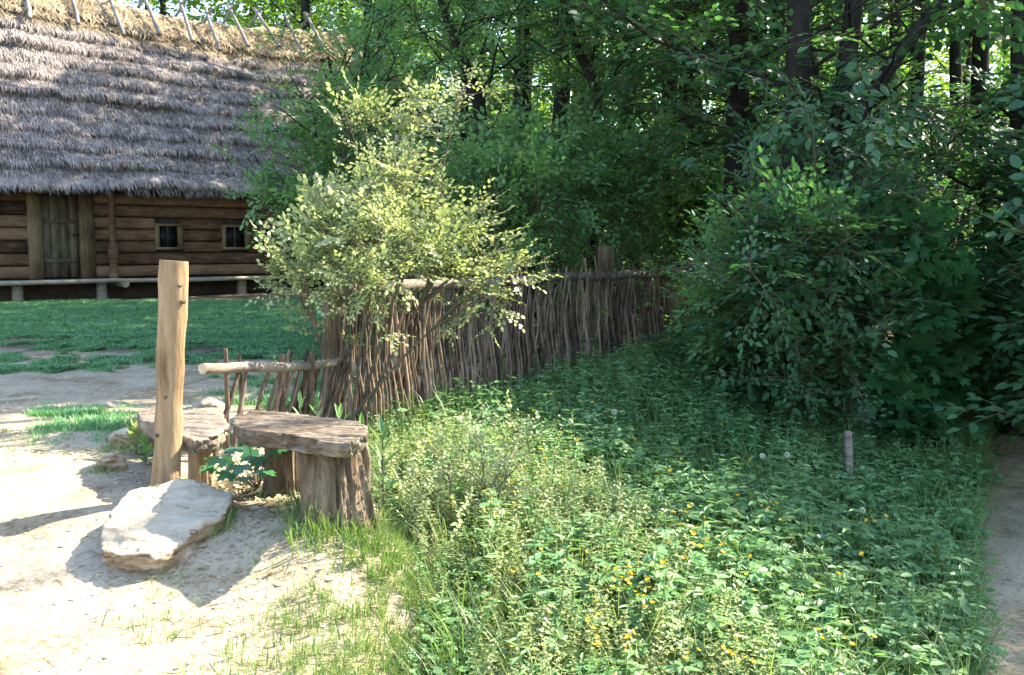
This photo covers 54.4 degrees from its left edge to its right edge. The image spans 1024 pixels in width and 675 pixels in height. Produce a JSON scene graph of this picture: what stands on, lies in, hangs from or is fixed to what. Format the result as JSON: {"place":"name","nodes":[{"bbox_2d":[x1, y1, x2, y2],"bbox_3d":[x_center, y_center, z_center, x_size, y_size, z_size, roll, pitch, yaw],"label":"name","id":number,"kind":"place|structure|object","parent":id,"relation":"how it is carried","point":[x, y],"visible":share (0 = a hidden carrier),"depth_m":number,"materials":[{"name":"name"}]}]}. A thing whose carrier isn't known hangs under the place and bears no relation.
{"place":"outdoors","nodes":[
{"label":"outdoors","id":0,"kind":"place"},
{"bbox_2d":[0,266,1010,674],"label":"ground","id":1,"kind":"structure","parent":0,"point":[46,572],"depth_m":4.17,"materials":[{"name":"sand"}]},
{"bbox_2d":[92,452,127,471],"bbox_3d":[-2.192,0.702,5.450,0.179,0.159,0.129,0,5,0],"label":"stone","id":2,"kind":"object","parent":1,"relation":"on","point":[118,460],"visible":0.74,"depth_m":5.41,"materials":[{"name":"stone"}]},
{"bbox_2d":[91,401,129,407],"bbox_3d":[-3.032,0.520,7.524,0.274,0.096,0.215,0,5,0],"label":"stone","id":3,"kind":"object","parent":1,"relation":"on","point":[113,404],"visible":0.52,"depth_m":7.46,"materials":[{"name":"stone"}]},
{"bbox_2d":[108,427,133,447],"bbox_3d":[-2.332,0.638,6.102,0.288,0.179,0.170,0,5,0],"label":"stone","id":4,"kind":"object","parent":1,"relation":"on","point":[114,436],"visible":0.26,"depth_m":6.05,"materials":[{"name":"stone"}]},
{"bbox_2d":[119,415,144,453],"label":"leafy plant","id":5,"kind":"object","parent":1,"relation":"on","point":[134,434],"visible":0.69,"depth_m":5.81,"materials":[{"name":"green plant"}]},
{"bbox_2d":[134,432,153,464],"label":"leafy plant","id":6,"kind":"object","parent":1,"relation":"on","point":[147,449],"visible":0.81,"depth_m":5.58,"materials":[{"name":"green plant"}]},
{"bbox_2d":[100,478,233,572],"bbox_3d":[-1.502,0.885,4.350,0.501,0.415,0.624,0,5,0],"label":"flat rock","id":7,"kind":"object","parent":1,"relation":"on","point":[159,528],"visible":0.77,"depth_m":4.28,"materials":[{"name":"stone"}]},
{"bbox_2d":[150,260,188,486],"bbox_3d":[-1.641,0.285,4.765,0.216,1.310,0.145,0,5,0],"label":"wooden post","id":8,"kind":"object","parent":1,"relation":"on","point":[173,279],"visible":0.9,"depth_m":4.71,"materials":[{"name":"brown wood"}]},
{"bbox_2d":[0,387,353,674],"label":"pebbles","id":9,"kind":"object","parent":1,"relation":"on","point":[138,580],"visible":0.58,"depth_m":4.27,"materials":[{"name":"stone"}]},
{"bbox_2d":[128,0,227,20],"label":"distant tree","id":10,"kind":"object","parent":1,"relation":"on","point":[162,6],"depth_m":38.23,"materials":[{"name":"green plant"}]},
{"bbox_2d":[114,0,243,25],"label":"distant tree","id":11,"kind":"object","parent":1,"relation":"on","point":[145,8],"visible":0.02,"depth_m":44.17,"materials":[{"name":"green plant"}]},
{"bbox_2d":[137,405,228,485],"bbox_3d":[-1.768,0.637,5.395,0.426,0.438,1.266,-4,7,-38],"label":"log bench","id":12,"kind":"object","parent":1,"relation":"on","point":[204,434],"visible":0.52,"depth_m":5.07,"materials":[{"name":"brown wood"}]},
{"bbox_2d":[0,298,390,448],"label":"yard grass","id":13,"kind":"structure","parent":1,"relation":"on","point":[86,325],"depth_m":12.83,"materials":[{"name":"plant"}]},
{"bbox_2d":[0,445,416,674],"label":"straw litter","id":14,"kind":"object","parent":1,"relation":"on","point":[232,594],"visible":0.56,"depth_m":3.97,"materials":[{"name":"plant"}]},
{"bbox_2d":[192,396,231,407],"bbox_3d":[-2.259,0.515,7.484,0.257,0.148,0.222,-5,7,-42],"label":"stone","id":15,"kind":"object","parent":1,"relation":"on","point":[208,402],"visible":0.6,"depth_m":7.42,"materials":[{"name":"stone"}]},
{"bbox_2d":[0,425,442,674],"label":"edge grass","id":16,"kind":"structure","parent":1,"relation":"on","point":[390,533],"depth_m":4.04,"materials":[{"name":"plant"}]},
{"bbox_2d":[0,0,458,301],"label":"log cottage","id":17,"kind":"structure","parent":1,"relation":"on","point":[114,116],"depth_m":24.10,"materials":[{"name":"wood"}]},
{"bbox_2d":[41,195,79,276],"bbox_3d":[-10.201,-2.295,22.601,0.920,1.839,0.133,-5,7,-43],"label":"door","id":18,"kind":"structure","parent":17,"relation":"in","point":[59,213],"depth_m":22.58,"materials":[{"name":"brown wood"}]},
{"bbox_2d":[153,223,182,249],"bbox_3d":[-8.383,-2.458,24.268,0.686,0.626,0.160,-5,7,-43],"label":"window","id":19,"kind":"structure","parent":17,"relation":"in","point":[167,236],"depth_m":24.29,"materials":[{"name":"black glass"}]},
{"bbox_2d":[220,225,249,249],"bbox_3d":[-7.087,-2.567,25.475,0.757,0.626,0.160,-5,7,-43],"label":"window","id":20,"kind":"structure","parent":17,"relation":"in","point":[233,237],"depth_m":25.48,"materials":[{"name":"black glass"}]},
{"bbox_2d":[198,440,286,488],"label":"maple seedling","id":21,"kind":"object","parent":1,"relation":"on","point":[255,459],"visible":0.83,"depth_m":4.81,"materials":[{"name":"green plant"}]},
{"bbox_2d":[137,0,363,30],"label":"distant tree","id":22,"kind":"object","parent":1,"relation":"on","point":[250,11],"visible":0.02,"depth_m":42.48,"materials":[{"name":"green plant"}]},
{"bbox_2d":[210,0,322,30],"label":"distant tree","id":23,"kind":"object","parent":1,"relation":"on","point":[266,13],"visible":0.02,"depth_m":42.31,"materials":[{"name":"green plant"}]},
{"bbox_2d":[127,470,408,616],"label":"leaf litter","id":24,"kind":"object","parent":1,"relation":"on","point":[263,501],"visible":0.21,"depth_m":4.55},
{"bbox_2d":[198,348,353,455],"bbox_3d":[-1.457,0.404,6.375,0.157,0.788,1.632,2,6,23],"label":"wattle fence","id":25,"kind":"object","parent":1,"relation":"on","point":[310,368],"visible":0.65,"depth_m":6.36,"materials":[{"name":"brown wood"}]},
{"bbox_2d":[174,0,420,85],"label":"distant tree","id":26,"kind":"object","parent":1,"relation":"on","point":[245,12],"depth_m":39.57,"materials":[{"name":"green plant"}]},
{"bbox_2d":[293,390,309,414],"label":"weed","id":27,"kind":"object","parent":1,"relation":"on","point":[300,400],"visible":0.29,"depth_m":5.46,"materials":[{"name":"green plant"}]},
{"bbox_2d":[166,0,441,111],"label":"distant tree","id":28,"kind":"object","parent":1,"relation":"on","point":[305,7],"visible":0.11,"depth_m":35.68,"materials":[{"name":"green plant"}]},
{"bbox_2d":[206,0,403,351],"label":"slender tree","id":29,"kind":"object","parent":1,"relation":"on","point":[324,163],"visible":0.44,"depth_m":10.93,"materials":[{"name":"green plant"}]},
{"bbox_2d":[231,410,382,541],"bbox_3d":[-0.976,0.678,4.555,0.491,0.600,1.021,-5,7,-44],"label":"log bench","id":30,"kind":"object","parent":1,"relation":"on","point":[323,461],"visible":0.84,"depth_m":4.38,"materials":[{"name":"brown wood"}]},
{"bbox_2d":[310,399,322,416],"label":"weed","id":31,"kind":"object","parent":1,"relation":"on","point":[318,414],"visible":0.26,"depth_m":5.30,"materials":[{"name":"green plant"}]},
{"bbox_2d":[225,0,440,67],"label":"distant tree","id":32,"kind":"object","parent":1,"relation":"on","point":[272,15],"visible":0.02,"depth_m":40.71,"materials":[{"name":"green plant"}]},
{"bbox_2d":[334,403,350,419],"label":"weed","id":33,"kind":"object","parent":1,"relation":"on","point":[339,410],"visible":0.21,"depth_m":5.36,"materials":[{"name":"green plant"}]},
{"bbox_2d":[234,0,489,277],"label":"slim tree","id":34,"kind":"object","parent":1,"relation":"on","point":[302,54],"visible":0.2,"depth_m":26.31,"materials":[{"name":"green plant"}]},
{"bbox_2d":[226,0,507,133],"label":"canopy tree","id":35,"kind":"object","parent":1,"relation":"on","point":[248,24],"visible":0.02,"depth_m":34.14,"materials":[{"name":"green plant"}]},
{"bbox_2d":[359,412,376,495],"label":"weed","id":36,"kind":"object","parent":1,"relation":"on","point":[361,418],"visible":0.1,"depth_m":5.25,"materials":[{"name":"green plant"}]},
{"bbox_2d":[261,0,506,110],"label":"distant tree","id":37,"kind":"object","parent":1,"relation":"on","point":[283,21],"visible":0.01,"depth_m":41.02,"materials":[{"name":"green plant"}]},
{"bbox_2d":[369,415,405,524],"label":"weed","id":38,"kind":"object","parent":1,"relation":"on","point":[383,431],"visible":0.74,"depth_m":4.87,"materials":[{"name":"green plant"}]},
{"bbox_2d":[287,0,496,105],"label":"distant tree","id":39,"kind":"object","parent":1,"relation":"on","point":[322,22],"depth_m":39.75,"materials":[{"name":"green plant"}]},
{"bbox_2d":[248,0,551,345],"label":"leafy tree","id":40,"kind":"object","parent":1,"relation":"on","point":[388,16],"visible":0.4,"depth_m":10.81,"materials":[{"name":"green plant"}]},
{"bbox_2d":[245,124,563,420],"bbox_3d":[-0.713,-0.395,6.910,2.196,2.166,1.607,0,5,0],"label":"sunlit bush","id":41,"kind":"object","parent":1,"relation":"on","point":[380,213],"visible":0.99,"depth_m":6.86,"materials":[{"name":"green plant"}]},
{"bbox_2d":[316,55,514,382],"bbox_3d":[-0.732,-0.758,7.630,1.112,2.741,1.291,5,7,42],"label":"young tree","id":42,"kind":"object","parent":1,"relation":"on","point":[410,119],"visible":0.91,"depth_m":7.46,"materials":[{"name":"green plant"}]},
{"bbox_2d":[340,0,553,301],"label":"slim tree","id":43,"kind":"object","parent":1,"relation":"on","point":[464,27],"visible":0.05,"depth_m":21.44,"materials":[{"name":"green plant"}]},
{"bbox_2d":[279,0,647,155],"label":"canopy tree","id":44,"kind":"object","parent":1,"relation":"on","point":[326,2],"visible":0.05,"depth_m":30.83,"materials":[{"name":"green plant"}]},
{"bbox_2d":[244,0,689,339],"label":"leafy tree","id":45,"kind":"object","parent":1,"relation":"on","point":[454,37],"visible":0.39,"depth_m":12.65,"materials":[{"name":"green plant"}]},
{"bbox_2d":[389,0,545,255],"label":"distant tree","id":46,"kind":"object","parent":1,"relation":"on","point":[471,56],"visible":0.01,"depth_m":35.87,"materials":[{"name":"green plant"}]},
{"bbox_2d":[400,390,547,541],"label":"bush","id":47,"kind":"object","parent":1,"relation":"on","point":[505,458],"visible":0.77,"depth_m":5.15,"materials":[{"name":"green plant"}]},
{"bbox_2d":[322,0,658,317],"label":"slim tree","id":48,"kind":"object","parent":1,"relation":"on","point":[490,47],"visible":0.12,"depth_m":16.63,"materials":[{"name":"green plant"}]},
{"bbox_2d":[347,0,666,292],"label":"canopy tree","id":49,"kind":"object","parent":1,"relation":"on","point":[492,96],"visible":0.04,"depth_m":24.41,"materials":[{"name":"green plant"}]},
{"bbox_2d":[405,96,612,360],"bbox_3d":[-0.002,-1.117,10.451,2.104,2.914,2.478,1,5,12],"label":"shrub","id":50,"kind":"object","parent":1,"relation":"on","point":[524,185],"visible":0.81,"depth_m":10.15,"materials":[{"name":"green plant"}]},
{"bbox_2d":[321,246,710,432],"bbox_3d":[0.816,-0.203,10.794,0.293,1.578,8.583,3,6,30],"label":"wattle fence","id":51,"kind":"object","parent":1,"relation":"on","point":[603,276],"visible":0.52,"depth_m":9.14,"materials":[{"name":"brown wood"}]},
{"bbox_2d":[492,4,613,255],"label":"distant tree","id":52,"kind":"object","parent":1,"relation":"on","point":[543,96],"depth_m":47.08,"materials":[{"name":"green plant"}]},
{"bbox_2d":[359,0,767,309],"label":"canopy tree","id":53,"kind":"object","parent":1,"relation":"on","point":[560,100],"visible":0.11,"depth_m":17.27,"materials":[{"name":"green plant"}]},
{"bbox_2d":[486,12,653,265],"bbox_3d":[2.765,-9.590,36.643,9.421,15.294,8.245,5,7,45],"label":"distant tree","id":54,"kind":"object","parent":1,"relation":"on","point":[572,93],"visible":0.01,"depth_m":36.26,"materials":[{"name":"green plant"}]},
{"bbox_2d":[501,8,648,262],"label":"distant tree","id":55,"kind":"object","parent":1,"relation":"on","point":[551,103],"depth_m":41.42,"materials":[{"name":"green plant"}]},
{"bbox_2d":[434,1,722,296],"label":"slim tree","id":56,"kind":"object","parent":1,"relation":"on","point":[531,83],"visible":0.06,"depth_m":19.83,"materials":[{"name":"green plant"}]},
{"bbox_2d":[421,0,774,336],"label":"leafy tree","id":57,"kind":"object","parent":1,"relation":"on","point":[583,60],"visible":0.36,"depth_m":12.86,"materials":[{"name":"green plant"}]},
{"bbox_2d":[508,97,723,346],"bbox_3d":[1.036,-1.311,12.223,2.614,3.208,2.944,-3,6,-29],"label":"shrub","id":58,"kind":"object","parent":1,"relation":"on","point":[618,178],"visible":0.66,"depth_m":11.64,"materials":[{"name":"green plant"}]},
{"bbox_2d":[511,0,726,313],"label":"slim tree","id":59,"kind":"object","parent":1,"relation":"on","point":[542,70],"visible":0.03,"depth_m":17.46,"materials":[{"name":"green plant"}]},
{"bbox_2d":[399,3,840,286],"bbox_3d":[2.492,-11.151,28.143,10.965,19.880,12.787,-5,7,-42],"label":"canopy tree","id":60,"kind":"object","parent":1,"relation":"on","point":[432,60],"depth_m":28.26,"materials":[{"name":"green plant"}]},
{"bbox_2d":[367,396,887,674],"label":"bedstraw","id":61,"kind":"object","parent":1,"relation":"on","point":[426,501],"visible":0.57,"depth_m":4.59,"materials":[{"name":"green plant"}]},
{"bbox_2d":[344,316,997,674],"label":"nettles","id":62,"kind":"object","parent":1,"relation":"on","point":[954,602],"visible":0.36,"depth_m":6.24,"materials":[{"name":"green plant"}]},
{"bbox_2d":[580,86,777,318],"bbox_3d":[2.376,-1.694,14.608,2.925,3.900,2.857,-3,6,-29],"label":"shrub","id":63,"kind":"object","parent":1,"relation":"on","point":[654,235],"visible":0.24,"depth_m":14.31,"materials":[{"name":"green plant"}]},
{"bbox_2d":[342,337,1023,674],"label":"meadow grass","id":64,"kind":"structure","parent":1,"relation":"on","point":[884,671],"depth_m":4.94,"materials":[{"name":"plant"}]},
{"bbox_2d":[501,0,869,288],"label":"slim tree","id":65,"kind":"object","parent":1,"relation":"on","point":[684,85],"visible":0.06,"depth_m":17.30,"materials":[{"name":"green plant"}]},
{"bbox_2d":[366,331,1013,674],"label":"ground elder","id":66,"kind":"object","parent":1,"relation":"on","point":[760,572],"visible":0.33,"depth_m":5.38,"materials":[{"name":"green plant"}]},
{"bbox_2d":[507,0,876,271],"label":"slim tree","id":67,"kind":"object","parent":1,"relation":"on","point":[691,126],"visible":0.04,"depth_m":16.13,"materials":[{"name":"green plant"}]},
{"bbox_2d":[651,297,736,383],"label":"shrub","id":68,"kind":"object","parent":1,"relation":"on","point":[673,333],"visible":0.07,"depth_m":10.16,"materials":[{"name":"green plant"}]},
{"bbox_2d":[515,0,939,320],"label":"slim tree","id":69,"kind":"object","parent":1,"relation":"on","point":[681,232],"visible":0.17,"depth_m":13.99,"materials":[{"name":"green plant"}]},
{"bbox_2d":[654,181,833,390],"bbox_3d":[2.059,-0.081,8.816,1.683,2.621,1.940,0,5,0],"label":"shrub","id":70,"kind":"object","parent":1,"relation":"on","point":[696,287],"visible":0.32,"depth_m":8.63,"materials":[{"name":"green plant"}]},
{"bbox_2d":[576,3,923,263],"bbox_3d":[6.637,-8.482,25.633,9.164,16.345,7.989,-3,6,-30],"label":"distant tree","id":71,"kind":"object","parent":1,"relation":"on","point":[716,87],"depth_m":25.87,"materials":[{"name":"green plant"}]},
{"bbox_2d":[539,0,971,307],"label":"canopy tree","id":72,"kind":"object","parent":1,"relation":"on","point":[702,5],"visible":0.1,"depth_m":14.31,"materials":[{"name":"green plant"}]},
{"bbox_2d":[516,0,1009,308],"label":"forest tree","id":73,"kind":"object","parent":1,"relation":"on","point":[740,98],"visible":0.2,"depth_m":11.73,"materials":[{"name":"green plant"}]},
{"bbox_2d":[674,276,860,434],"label":"shrub","id":74,"kind":"object","parent":1,"relation":"on","point":[729,376],"visible":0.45,"depth_m":8.34,"materials":[{"name":"green plant"}]},
{"bbox_2d":[526,0,1023,203],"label":"forest tree","id":75,"kind":"object","parent":1,"relation":"on","point":[794,70],"visible":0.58,"depth_m":10.25,"materials":[{"name":"green plant"}]},
{"bbox_2d":[529,0,1023,197],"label":"forest tree","id":76,"kind":"object","parent":1,"relation":"on","point":[840,118],"visible":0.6,"depth_m":10.53,"materials":[{"name":"green plant"}]},
{"bbox_2d":[641,145,926,434],"bbox_3d":[2.157,-0.230,8.417,2.225,2.616,2.970,0,5,0],"label":"shrub","id":77,"kind":"object","parent":1,"relation":"on","point":[771,251],"visible":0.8,"depth_m":7.85,"materials":[{"name":"green plant"}]},
{"bbox_2d":[650,1,925,226],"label":"slim tree","id":78,"kind":"object","parent":1,"relation":"on","point":[778,36],"visible":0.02,"depth_m":16.66,"materials":[{"name":"green plant"}]},
{"bbox_2d":[595,0,999,170],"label":"canopy tree","id":79,"kind":"object","parent":1,"relation":"on","point":[907,20],"visible":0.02,"depth_m":22.28,"materials":[{"name":"green plant"}]},
{"bbox_2d":[699,1,948,144],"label":"slim tree","id":80,"kind":"object","parent":1,"relation":"on","point":[822,37],"visible":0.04,"depth_m":20.35,"materials":[{"name":"green plant"}]},
{"bbox_2d":[660,83,1023,363],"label":"shrub","id":81,"kind":"object","parent":1,"relation":"on","point":[897,189],"visible":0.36,"depth_m":8.60,"materials":[{"name":"green plant"}]},
{"bbox_2d":[716,114,969,443],"bbox_3d":[2.894,-0.445,8.719,2.264,3.302,2.597,0,5,0],"label":"shrub","id":82,"kind":"object","parent":1,"relation":"on","point":[842,316],"visible":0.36,"depth_m":8.31,"materials":[{"name":"green plant"}]},
{"bbox_2d":[844,431,852,487],"bbox_3d":[2.410,1.029,7.120,0.082,0.726,0.063,0,5,0],"label":"stake","id":83,"kind":"object","parent":1,"relation":"on","point":[848,452],"visible":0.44,"depth_m":7.08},
{"bbox_2d":[689,0,1023,399],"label":"forest tree","id":84,"kind":"object","parent":1,"relation":"on","point":[884,74],"visible":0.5,"depth_m":10.18,"materials":[{"name":"green plant"}]},
{"bbox_2d":[703,0,1009,197],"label":"distant tree","id":85,"kind":"object","parent":1,"relation":"on","point":[946,71],"visible":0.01,"depth_m":25.92,"materials":[{"name":"green plant"}]},
{"bbox_2d":[707,0,1008,318],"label":"slim tree","id":86,"kind":"object","parent":1,"relation":"on","point":[894,29],"visible":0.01,"depth_m":19.42,"materials":[{"name":"green plant"}]},
{"bbox_2d":[767,8,962,177],"bbox_3d":[10.258,-9.134,33.112,8.130,15.080,9.289,-3,6,-29],"label":"distant tree","id":87,"kind":"object","parent":1,"relation":"on","point":[933,77],"depth_m":32.52,"materials":[{"name":"green plant"}]},
{"bbox_2d":[749,1,1009,221],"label":"canopy tree","id":88,"kind":"object","parent":1,"relation":"on","point":[1003,65],"visible":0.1,"depth_m":14.68,"materials":[{"name":"green plant"}]},
{"bbox_2d":[743,0,1023,435],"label":"forest tree","id":89,"kind":"object","parent":1,"relation":"on","point":[1016,69],"visible":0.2,"depth_m":10.57,"materials":[{"name":"green plant"}]},
{"bbox_2d":[764,0,1009,266],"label":"slim tree","id":90,"kind":"object","parent":1,"relation":"on","point":[921,57],"visible":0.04,"depth_m":14.74,"materials":[{"name":"green plant"}]},
{"bbox_2d":[816,0,1002,287],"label":"slim tree","id":91,"kind":"object","parent":1,"relation":"on","point":[983,61],"visible":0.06,"depth_m":13.62,"materials":[{"name":"green plant"}]},
{"bbox_2d":[817,0,1002,224],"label":"distant tree","id":92,"kind":"object","parent":1,"relation":"on","point":[930,65],"visible":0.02,"depth_m":33.00,"materials":[{"name":"green plant"}]},
{"bbox_2d":[817,2,1009,267],"bbox_3d":[11.829,-7.938,25.486,9.396,16.772,9.480,1,5,16],"label":"distant tree","id":93,"kind":"object","parent":1,"relation":"on","point":[968,43],"visible":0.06,"depth_m":25.73,"materials":[{"name":"green plant"}]},
{"bbox_2d":[830,291,1002,455],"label":"shrub","id":94,"kind":"object","parent":1,"relation":"on","point":[911,380],"visible":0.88,"depth_m":8.61,"materials":[{"name":"green plant"}]},
{"bbox_2d":[831,180,1005,437],"bbox_3d":[3.584,-0.047,8.912,1.770,2.685,1.413,-3,6,-27],"label":"shrub","id":95,"kind":"object","parent":1,"relation":"on","point":[945,277],"visible":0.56,"depth_m":8.51,"materials":[{"name":"green plant"}]},
{"bbox_2d":[866,2,1008,228],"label":"distant tree","id":96,"kind":"object","parent":1,"relation":"on","point":[947,57],"visible":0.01,"depth_m":41.70,"materials":[{"name":"green plant"}]},
{"bbox_2d":[878,0,1008,251],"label":"slim tree","id":97,"kind":"object","parent":1,"relation":"on","point":[958,206],"visible":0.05,"depth_m":16.27,"materials":[{"name":"green plant"}]},
{"bbox_2d":[880,0,1008,248],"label":"slim tree","id":98,"kind":"object","parent":1,"relation":"on","point":[955,71],"visible":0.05,"depth_m":18.23,"materials":[{"name":"green plant"}]},
{"bbox_2d":[922,1,1009,234],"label":"distant tree","id":99,"kind":"object","parent":1,"relation":"on","point":[999,54],"visible":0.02,"depth_m":41.69,"materials":[{"name":"green plant"}]},
{"bbox_2d":[919,84,1023,465],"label":"shrub","id":100,"kind":"object","parent":1,"relation":"on","point":[1017,178],"visible":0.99,"depth_m":7.74,"materials":[{"name":"green plant"}]},
{"bbox_2d":[936,21,1009,231],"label":"distant tree","id":101,"kind":"object","parent":1,"relation":"on","point":[991,49],"visible":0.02,"depth_m":55.72,"materials":[{"name":"green plant"}]},
{"bbox_2d":[946,256,1007,432],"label":"shrub","id":102,"kind":"object","parent":1,"relation":"on","point":[971,382],"visible":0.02,"depth_m":10.96,"materials":[{"name":"green plant"}]},
{"bbox_2d":[946,74,1023,398],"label":"shrub","id":103,"kind":"object","parent":1,"relation":"on","point":[988,226],"visible":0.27,"depth_m":10.12,"materials":[{"name":"green plant"}]},
{"bbox_2d":[950,215,1023,456],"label":"shrub","id":104,"kind":"object","parent":1,"relation":"on","point":[993,377],"visible":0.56,"depth_m":9.29,"materials":[{"name":"green plant"}]},
{"bbox_2d":[962,126,1023,329],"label":"shrub","id":105,"kind":"object","parent":1,"relation":"on","point":[1021,211],"visible":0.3,"depth_m":9.26,"materials":[{"name":"green plant"}]},
{"bbox_2d":[116,0,1009,244],"label":"sky","id":106,"kind":"structure","parent":0,"point":[121,1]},
{"bbox_2d":[960,423,1023,674],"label":"path","id":107,"kind":"structure","parent":0,"point":[1007,543],"depth_m":6.63,"materials":[{"name":"soil"}]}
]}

